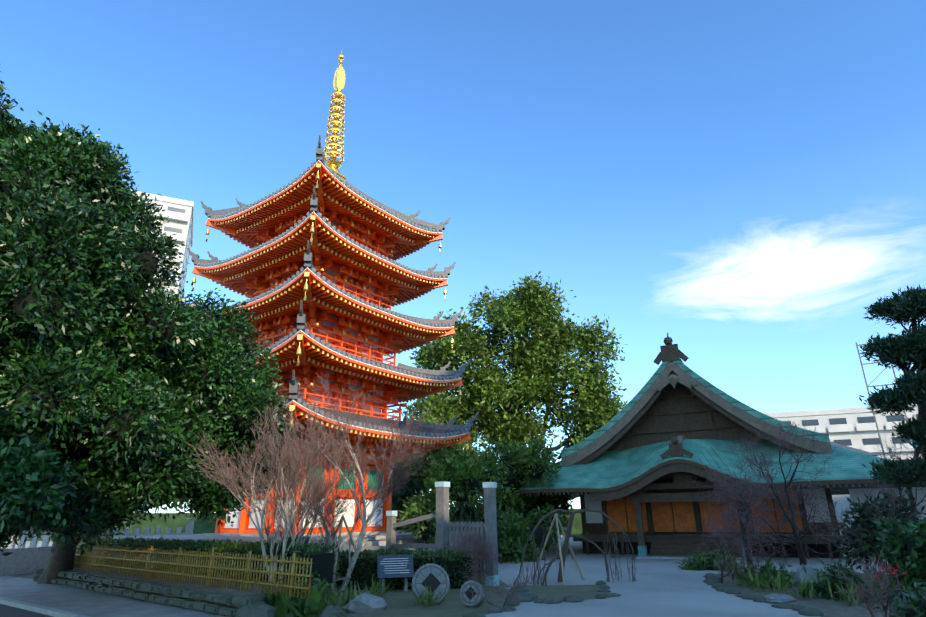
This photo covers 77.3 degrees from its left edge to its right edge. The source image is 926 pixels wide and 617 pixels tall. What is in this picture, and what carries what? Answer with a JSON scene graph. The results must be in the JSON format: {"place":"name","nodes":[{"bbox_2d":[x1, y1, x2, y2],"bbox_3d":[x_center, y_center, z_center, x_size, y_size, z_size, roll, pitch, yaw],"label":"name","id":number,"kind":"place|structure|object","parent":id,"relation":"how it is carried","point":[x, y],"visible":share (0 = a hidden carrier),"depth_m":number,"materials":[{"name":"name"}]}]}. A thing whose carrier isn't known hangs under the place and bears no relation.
{"place":"outdoors","nodes":[
{"label":"outdoors","id":0,"kind":"place"},
{"bbox_2d":[0,604,52,616],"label":"road line","id":1,"kind":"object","parent":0,"point":[7,611],"depth_m":12.30,"materials":[{"name":"white paint"}]},
{"bbox_2d":[0,597,89,616],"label":"kerb","id":2,"kind":"structure","parent":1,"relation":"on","point":[53,612],"depth_m":12.45,"materials":[{"name":"concrete"}]},
{"bbox_2d":[33,567,44,581],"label":"retaining wall side","id":3,"kind":"structure","parent":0,"point":[37,577],"depth_m":18.59,"materials":[{"name":"grey stone"}]},
{"bbox_2d":[0,577,231,616],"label":"path paving","id":4,"kind":"structure","parent":0,"point":[81,601],"depth_m":13.92,"materials":[{"name":"grey concrete"}]},
{"bbox_2d":[0,535,908,616],"bbox_3d":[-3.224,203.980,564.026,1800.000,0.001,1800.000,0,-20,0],"label":"ground","id":5,"kind":"structure","parent":0,"point":[664,588],"depth_m":15.60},
{"bbox_2d":[0,546,51,575],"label":"wall","id":6,"kind":"structure","parent":5,"relation":"on","point":[27,560],"depth_m":21.43,"materials":[{"name":"concrete"}]},
{"bbox_2d":[5,190,193,512],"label":"apartment","id":7,"kind":"structure","parent":5,"relation":"on","point":[179,213],"depth_m":80.39,"materials":[{"name":"concrete"}]},
{"bbox_2d":[5,520,194,548],"bbox_3d":[-15.699,10.208,25.178,7.168,1.800,0.400,5,-20,-16],"label":"stone fence","id":8,"kind":"object","parent":5,"relation":"on","point":[188,530],"visible":0.15,"depth_m":25.52,"materials":[{"name":"stone"}]},
{"bbox_2d":[0,64,300,583],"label":"tree","id":9,"kind":"object","parent":5,"relation":"on","point":[120,386],"visible":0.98,"depth_m":13.63,"materials":[{"name":"green plant"}]},
{"bbox_2d":[42,568,264,616],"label":"retaining wall","id":10,"kind":"structure","parent":5,"relation":"on","point":[221,603],"depth_m":13.52,"materials":[{"name":"stone"}]},
{"bbox_2d":[68,559,349,594],"bbox_3d":[-10.479,8.690,19.577,5.631,0.001,20.972,15,-25,-37],"label":"raised bed","id":11,"kind":"object","parent":10,"relation":"on","point":[199,586],"visible":0.14,"depth_m":14.35,"materials":[{"name":"soil"}]},
{"bbox_2d":[75,537,110,561],"bbox_3d":[-14.803,9.666,23.424,0.091,0.780,9.614,6,-21,-19],"label":"bamboo fence","id":12,"kind":"object","parent":11,"relation":"on","point":[81,542],"visible":0.06,"depth_m":22.08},
{"bbox_2d":[73,543,313,598],"bbox_3d":[-8.041,6.612,15.092,13.516,0.780,0.091,-16,-25,37],"label":"bamboo fence","id":13,"kind":"object","parent":11,"relation":"on","point":[147,569],"visible":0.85,"depth_m":13.64,"materials":[{"name":"yellow"}]},
{"bbox_2d":[99,536,342,584],"bbox_3d":[-7.880,7.354,17.246,11.980,1.078,1.289,-15,-25,36],"label":"hedge","id":14,"kind":"object","parent":11,"relation":"on","point":[323,564],"visible":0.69,"depth_m":15.56,"materials":[{"name":"green plant"}]},
{"bbox_2d":[283,536,308,549],"bbox_3d":[-4.437,6.718,15.160,0.720,1.395,0.400,-7,-21,18],"label":"green cabinet","id":15,"kind":"object","parent":11,"relation":"on","point":[290,540],"visible":0.1,"depth_m":15.24,"materials":[{"name":"teal"}]},
{"bbox_2d":[237,601,275,616],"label":"rock","id":16,"kind":"object","parent":5,"relation":"on","point":[260,609],"visible":0.98,"depth_m":11.18,"materials":[{"name":"grey stone"}]},
{"bbox_2d":[8,573,510,594],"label":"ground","id":17,"kind":"structure","parent":5,"relation":"on","point":[33,575],"depth_m":17.03,"materials":[{"name":"grey concrete"}]},
{"bbox_2d":[188,405,365,591],"bbox_3d":[-4.637,4.755,14.511,4.046,4.757,4.246,0,-20,0],"label":"bare tree","id":18,"kind":"object","parent":5,"relation":"on","point":[310,497],"visible":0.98,"depth_m":14.43,"materials":[{"name":"brown plant"}]},
{"bbox_2d":[92,50,478,566],"bbox_3d":[-6.923,-2.178,29.082,15.100,27.580,15.100,-14,-24,34],"label":"pagoda","id":19,"kind":"object","parent":5,"relation":"on","point":[320,277],"visible":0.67,"depth_m":25.75,"materials":[{"name":"painted wood"},{"name":"roof tile"},{"name":"plaster"}]},
{"bbox_2d":[16,509,588,540],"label":"boundary hedge","id":20,"kind":"object","parent":5,"relation":"on","point":[200,526],"depth_m":55.71,"materials":[{"name":"green plant"}]},
{"bbox_2d":[264,372,454,593],"bbox_3d":[-3.035,4.869,16.750,5.576,6.022,3.505,0,-20,0],"label":"bare tree","id":21,"kind":"object","parent":5,"relation":"on","point":[364,521],"visible":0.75,"depth_m":16.41,"materials":[{"name":"brown plant"}]},
{"bbox_2d":[286,586,515,616],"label":"bed","id":22,"kind":"object","parent":5,"relation":"on","point":[400,603],"visible":0.5,"depth_m":12.67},
{"bbox_2d":[263,585,289,616],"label":"plant","id":23,"kind":"object","parent":22,"relation":"on","point":[278,603],"visible":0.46,"depth_m":11.61,"materials":[{"name":"green plant"}]},
{"bbox_2d":[263,579,303,612],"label":"plant","id":24,"kind":"object","parent":22,"relation":"on","point":[290,600],"visible":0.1,"depth_m":12.21,"materials":[{"name":"green plant"}]},
{"bbox_2d":[283,582,326,616],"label":"plant","id":25,"kind":"object","parent":22,"relation":"on","point":[313,605],"visible":1,"depth_m":11.12,"materials":[{"name":"green plant"}]},
{"bbox_2d":[290,561,341,612],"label":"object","id":26,"kind":"object","parent":22,"relation":"on","point":[319,585],"visible":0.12,"depth_m":12.46,"materials":[{"name":"green plant"}]},
{"bbox_2d":[318,604,346,616],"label":"rock bed","id":27,"kind":"object","parent":22,"relation":"on","point":[331,610],"visible":1,"depth_m":11.07,"materials":[{"name":"grey stone"}]},
{"bbox_2d":[322,586,357,610],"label":"strap plant","id":28,"kind":"object","parent":22,"relation":"on","point":[334,602],"visible":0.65,"depth_m":11.93,"materials":[{"name":"green plant"}]},
{"bbox_2d":[326,579,375,606],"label":"strap plant","id":29,"kind":"object","parent":22,"relation":"on","point":[353,593],"visible":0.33,"depth_m":12.45,"materials":[{"name":"green plant"}]},
{"bbox_2d":[342,591,386,612],"bbox_3d":[-2.045,6.265,12.158,0.969,0.632,0.577,11,-23,-29],"label":"rock bed","id":30,"kind":"object","parent":22,"relation":"on","point":[365,602],"visible":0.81,"depth_m":11.97,"materials":[{"name":"stone"}]},
{"bbox_2d":[361,575,394,596],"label":"strap plant","id":31,"kind":"object","parent":22,"relation":"on","point":[375,589],"visible":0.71,"depth_m":13.97,"materials":[{"name":"green plant"}]},
{"bbox_2d":[377,554,413,591],"bbox_3d":[-1.791,7.010,15.307,0.950,0.894,0.362,4,-20,-12],"label":"info sign","id":32,"kind":"object","parent":22,"relation":"on","point":[394,566],"visible":0.96,"depth_m":15.33,"materials":[{"name":"grey"}]},
{"bbox_2d":[411,563,449,604],"bbox_3d":[-0.732,6.254,13.114,0.860,0.867,0.456,2,-20,-8],"label":"millstone","id":33,"kind":"object","parent":22,"relation":"on","point":[434,576],"visible":0.83,"depth_m":13.05,"materials":[{"name":"stone"}]},
{"bbox_2d":[413,583,452,606],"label":"strap plant","id":34,"kind":"object","parent":22,"relation":"on","point":[427,597],"visible":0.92,"depth_m":12.62,"materials":[{"name":"green plant"}]},
{"bbox_2d":[460,580,484,606],"bbox_3d":[0.208,6.245,12.659,0.520,0.558,0.392,-7,-21,16],"label":"millstone","id":35,"kind":"object","parent":22,"relation":"on","point":[468,599],"visible":0.96,"depth_m":12.53,"materials":[{"name":"stone"}]},
{"bbox_2d":[460,575,528,607],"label":"ground cover","id":36,"kind":"object","parent":22,"relation":"on","point":[512,590],"visible":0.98,"depth_m":12.33,"materials":[{"name":"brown plant"}]},
{"bbox_2d":[462,587,532,616],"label":"rock border","id":37,"kind":"object","parent":22,"relation":"on","point":[494,609],"visible":0.67,"depth_m":12.00,"materials":[{"name":"grey stone"}]},
{"bbox_2d":[329,547,485,589],"bbox_3d":[-1.540,7.281,16.227,4.393,1.209,1.387,0,-20,0],"label":"hedge","id":38,"kind":"object","parent":5,"relation":"on","point":[365,566],"visible":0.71,"depth_m":15.87,"materials":[{"name":"green plant"}]},
{"bbox_2d":[392,466,428,530],"bbox_3d":[-3.876,12.081,35.814,4.436,5.411,5.888,0,-20,0],"label":"tree","id":39,"kind":"object","parent":5,"relation":"on","point":[398,498],"visible":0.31,"depth_m":34.38,"materials":[{"name":"green plant"}]},
{"bbox_2d":[396,486,456,551],"bbox_3d":[-1.375,8.111,21.265,2.288,3.028,2.863,0,-20,0],"label":"bush","id":40,"kind":"object","parent":5,"relation":"on","point":[423,505],"visible":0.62,"depth_m":20.87,"materials":[{"name":"green plant"}]},
{"bbox_2d":[393,412,477,494],"bbox_3d":[-2.235,11.145,37.647,8.127,8.378,7.989,0,-20,0],"label":"tree","id":41,"kind":"object","parent":5,"relation":"on","point":[428,418],"visible":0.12,"depth_m":35.77,"materials":[{"name":"green plant"}]},
{"bbox_2d":[386,481,498,585],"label":"garden gate","id":42,"kind":"structure","parent":5,"relation":"on","point":[446,530],"depth_m":17.90,"materials":[{"name":"grey wood"}]},
{"bbox_2d":[419,442,511,530],"bbox_3d":[0.159,7.606,22.471,3.653,4.762,3.879,0,-20,0],"label":"pagoda shrub wood","id":43,"kind":"object","parent":5,"relation":"on","point":[464,477],"visible":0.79,"depth_m":22.04,"materials":[{"name":"green plant"}]},
{"bbox_2d":[449,497,483,530],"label":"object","id":44,"kind":"object","parent":5,"relation":"on","point":[471,513],"visible":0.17,"depth_m":33.30,"materials":[{"name":"green plant"}]},
{"bbox_2d":[448,527,501,584],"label":"bare shrub","id":45,"kind":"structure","parent":5,"relation":"on","point":[485,550],"depth_m":15.56,"materials":[{"name":"brown plant"}]},
{"bbox_2d":[463,498,528,529],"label":"shrub","id":46,"kind":"object","parent":5,"relation":"on","point":[478,519],"visible":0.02,"depth_m":31.19,"materials":[{"name":"green plant"}]},
{"bbox_2d":[475,502,529,563],"bbox_3d":[1.650,9.755,24.853,2.672,2.729,2.502,0,-20,0],"label":"bamboo shrub","id":47,"kind":"object","parent":5,"relation":"on","point":[503,544],"visible":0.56,"depth_m":24.40,"materials":[{"name":"green plant"}]},
{"bbox_2d":[392,271,627,459],"bbox_3d":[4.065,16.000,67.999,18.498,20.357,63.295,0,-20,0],"label":"tree","id":48,"kind":"object","parent":5,"relation":"on","point":[536,361],"visible":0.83,"depth_m":42.39,"materials":[{"name":"green plant"}]},
{"bbox_2d":[463,433,562,520],"bbox_3d":[2.258,9.031,28.388,5.313,6.028,4.908,0,-20,0],"label":"pagoda shrub wood","id":49,"kind":"object","parent":5,"relation":"on","point":[523,461],"visible":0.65,"depth_m":27.80,"materials":[{"name":"green plant"}]},
{"bbox_2d":[498,502,566,561],"bbox_3d":[2.827,10.280,25.875,3.902,3.083,2.758,10,-22,-27],"label":"bush","id":50,"kind":"object","parent":5,"relation":"on","point":[532,522],"visible":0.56,"depth_m":25.64,"materials":[{"name":"green plant"}]},
{"bbox_2d":[506,492,573,548],"bbox_3d":[4.469,12.834,35.020,5.149,5.248,6.729,0,-20,0],"label":"tree","id":51,"kind":"object","parent":5,"relation":"on","point":[558,501],"visible":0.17,"depth_m":33.44,"materials":[{"name":"green plant"}]},
{"bbox_2d":[522,585,609,601],"bbox_3d":[2.620,7.187,14.623,2.599,0.001,3.502,0,-20,0],"label":"planting bed","id":52,"kind":"object","parent":5,"relation":"on","point":[584,592],"visible":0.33,"depth_m":14.95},
{"bbox_2d":[518,580,620,603],"bbox_3d":[3.071,7.066,14.454,1.778,0.157,4.134,-19,-26,41],"label":"rock border","id":53,"kind":"object","parent":5,"relation":"on","point":[604,587],"visible":0.85,"depth_m":13.56,"materials":[{"name":"grey stone"}]},
{"bbox_2d":[515,509,636,586],"bbox_3d":[2.996,8.157,16.891,3.910,4.367,2.010,9,-22,-25],"label":"weeping cherry","id":54,"kind":"object","parent":5,"relation":"on","point":[562,556],"visible":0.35,"depth_m":17.27,"materials":[{"name":"brown plant"}]},
{"bbox_2d":[675,547,742,570],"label":"shrub","id":55,"kind":"object","parent":5,"relation":"on","point":[704,562],"visible":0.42,"depth_m":20.29,"materials":[{"name":"green plant"}]},
{"bbox_2d":[498,332,925,560],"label":"hall","id":56,"kind":"structure","parent":5,"relation":"on","point":[647,453],"depth_m":27.24,"materials":[{"name":"teal metal"}]},
{"bbox_2d":[693,457,783,585],"bbox_3d":[7.627,5.962,16.324,2.344,3.566,3.186,0,-20,0],"label":"bare shrub","id":57,"kind":"object","parent":5,"relation":"on","point":[741,515],"visible":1,"depth_m":15.97,"materials":[{"name":"brown plant"}]},
{"bbox_2d":[724,417,850,567],"bbox_3d":[10.357,6.017,18.808,4.650,4.984,4.031,0,-20,0],"label":"plum tree","id":58,"kind":"object","parent":5,"relation":"on","point":[797,538],"visible":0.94,"depth_m":18.63,"materials":[{"name":"brown plant"}]},
{"bbox_2d":[715,571,892,616],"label":"bed","id":59,"kind":"object","parent":5,"relation":"on","point":[831,608],"depth_m":12.64,"materials":[{"name":"soil"}]},
{"bbox_2d":[695,508,747,583],"bbox_3d":[7.446,6.672,16.258,1.900,2.100,1.287,18,-27,-42],"label":"bare shrub","id":60,"kind":"object","parent":59,"relation":"on","point":[725,563],"visible":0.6,"depth_m":16.28,"materials":[{"name":"brown plant"}]},
{"bbox_2d":[716,556,739,573],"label":"strap plant","id":61,"kind":"object","parent":59,"relation":"on","point":[726,568],"visible":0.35,"depth_m":19.07,"materials":[{"name":"green plant"}]},
{"bbox_2d":[728,563,748,579],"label":"strap plant","id":62,"kind":"object","parent":59,"relation":"on","point":[737,573],"visible":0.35,"depth_m":16.64,"materials":[{"name":"green plant"}]},
{"bbox_2d":[738,565,775,590],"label":"strap plant","id":63,"kind":"object","parent":59,"relation":"on","point":[757,583],"visible":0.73,"depth_m":14.69,"materials":[{"name":"green plant"}]},
{"bbox_2d":[736,555,794,587],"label":"clump","id":64,"kind":"object","parent":59,"relation":"on","point":[765,568],"visible":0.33,"depth_m":15.45,"materials":[{"name":"green plant"}]},
{"bbox_2d":[703,573,828,616],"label":"bed edge","id":65,"kind":"object","parent":59,"relation":"on","point":[713,580],"visible":0.96,"depth_m":13.19,"materials":[{"name":"grey stone"}]},
{"bbox_2d":[745,571,799,592],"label":"strap plant","id":66,"kind":"object","parent":59,"relation":"on","point":[777,582],"visible":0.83,"depth_m":14.14,"materials":[{"name":"green plant"}]},
{"bbox_2d":[764,593,794,602],"bbox_3d":[7.042,6.524,12.985,0.971,0.248,0.640,11,-23,-29],"label":"rock","id":67,"kind":"object","parent":59,"relation":"on","point":[777,598],"visible":0.65,"depth_m":12.74,"materials":[{"name":"stone"}]},
{"bbox_2d":[783,566,793,581],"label":"strap plant","id":68,"kind":"object","parent":59,"relation":"on","point":[786,575],"visible":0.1,"depth_m":15.81,"materials":[{"name":"green plant"}]},
{"bbox_2d":[778,577,818,598],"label":"strap plant","id":69,"kind":"object","parent":59,"relation":"on","point":[804,587],"visible":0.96,"depth_m":13.13,"materials":[{"name":"green plant"}]},
{"bbox_2d":[793,563,820,586],"bbox_3d":[9.222,7.322,15.551,0.865,0.888,0.484,11,-23,-29],"label":"rock","id":70,"kind":"object","parent":59,"relation":"on","point":[810,571],"visible":0.46,"depth_m":15.46,"materials":[{"name":"stone"}]},
{"bbox_2d":[798,573,833,595],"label":"strap plant","id":71,"kind":"object","parent":59,"relation":"on","point":[810,582],"visible":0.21,"depth_m":13.63,"materials":[{"name":"green plant"}]},
{"bbox_2d":[797,557,881,602],"bbox_3d":[8.655,6.554,13.221,1.745,1.621,1.587,-15,-24,34],"label":"shrub","id":72,"kind":"object","parent":59,"relation":"on","point":[823,592],"visible":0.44,"depth_m":13.18,"materials":[{"name":"green plant"}]},
{"bbox_2d":[815,577,869,605],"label":"strap plant","id":73,"kind":"object","parent":59,"relation":"on","point":[843,594],"visible":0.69,"depth_m":12.29,"materials":[{"name":"green plant"}]},
{"bbox_2d":[861,576,882,597],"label":"strap plant","id":74,"kind":"object","parent":59,"relation":"on","point":[866,586],"visible":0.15,"depth_m":13.17,"materials":[{"name":"green plant"}]},
{"bbox_2d":[834,554,918,616],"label":"bare shrub","id":75,"kind":"object","parent":59,"relation":"on","point":[867,593],"visible":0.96,"depth_m":9.59,"materials":[{"name":"brown plant"}]},
{"bbox_2d":[867,569,914,597],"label":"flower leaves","id":76,"kind":"object","parent":59,"relation":"on","point":[901,587],"visible":0.29,"depth_m":12.93,"materials":[{"name":"green plant"}]},
{"bbox_2d":[874,561,910,600],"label":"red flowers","id":77,"kind":"object","parent":59,"relation":"on","point":[894,572],"visible":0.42,"depth_m":12.75,"materials":[{"name":"red plant"}]},
{"bbox_2d":[861,512,925,596],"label":"bush","id":78,"kind":"object","parent":59,"relation":"on","point":[897,543],"visible":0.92,"depth_m":13.08,"materials":[{"name":"green plant"}]},
{"bbox_2d":[876,581,925,616],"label":"shrub","id":79,"kind":"object","parent":59,"relation":"on","point":[919,605],"visible":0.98,"depth_m":9.40,"materials":[{"name":"green plant"}]},
{"bbox_2d":[888,590,925,616],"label":"shrub","id":80,"kind":"object","parent":59,"relation":"on","point":[892,609],"visible":0.31,"depth_m":9.98,"materials":[{"name":"green plant"}]},
{"bbox_2d":[763,404,921,461],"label":"apartment","id":81,"kind":"structure","parent":5,"relation":"on","point":[856,428],"depth_m":87.34,"materials":[{"name":"concrete"}]},
{"bbox_2d":[806,434,925,565],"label":"shrub","id":82,"kind":"object","parent":5,"relation":"on","point":[877,508],"visible":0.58,"depth_m":15.98,"materials":[{"name":"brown plant"}]},
{"bbox_2d":[830,486,924,574],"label":"bush","id":83,"kind":"object","parent":5,"relation":"on","point":[865,522],"visible":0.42,"depth_m":16.50,"materials":[{"name":"green plant"}]},
{"bbox_2d":[855,342,914,458],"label":"scaffold poles","id":84,"kind":"object","parent":5,"relation":"on","point":[867,385],"visible":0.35,"depth_m":37.31,"materials":[{"name":"metal"}]},
{"bbox_2d":[858,284,925,490],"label":"pine tree","id":85,"kind":"object","parent":5,"relation":"on","point":[902,351],"visible":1,"depth_m":14.92,"materials":[{"name":"green plant"}]},
{"bbox_2d":[0,0,925,512],"label":"sky","id":86,"kind":"structure","parent":0,"point":[734,180],"materials":[{"name":"blue"}]},
{"bbox_2d":[748,442,877,534],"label":"building","id":87,"kind":"structure","parent":0,"point":[844,502],"depth_m":41.26,"materials":[{"name":"concrete"}]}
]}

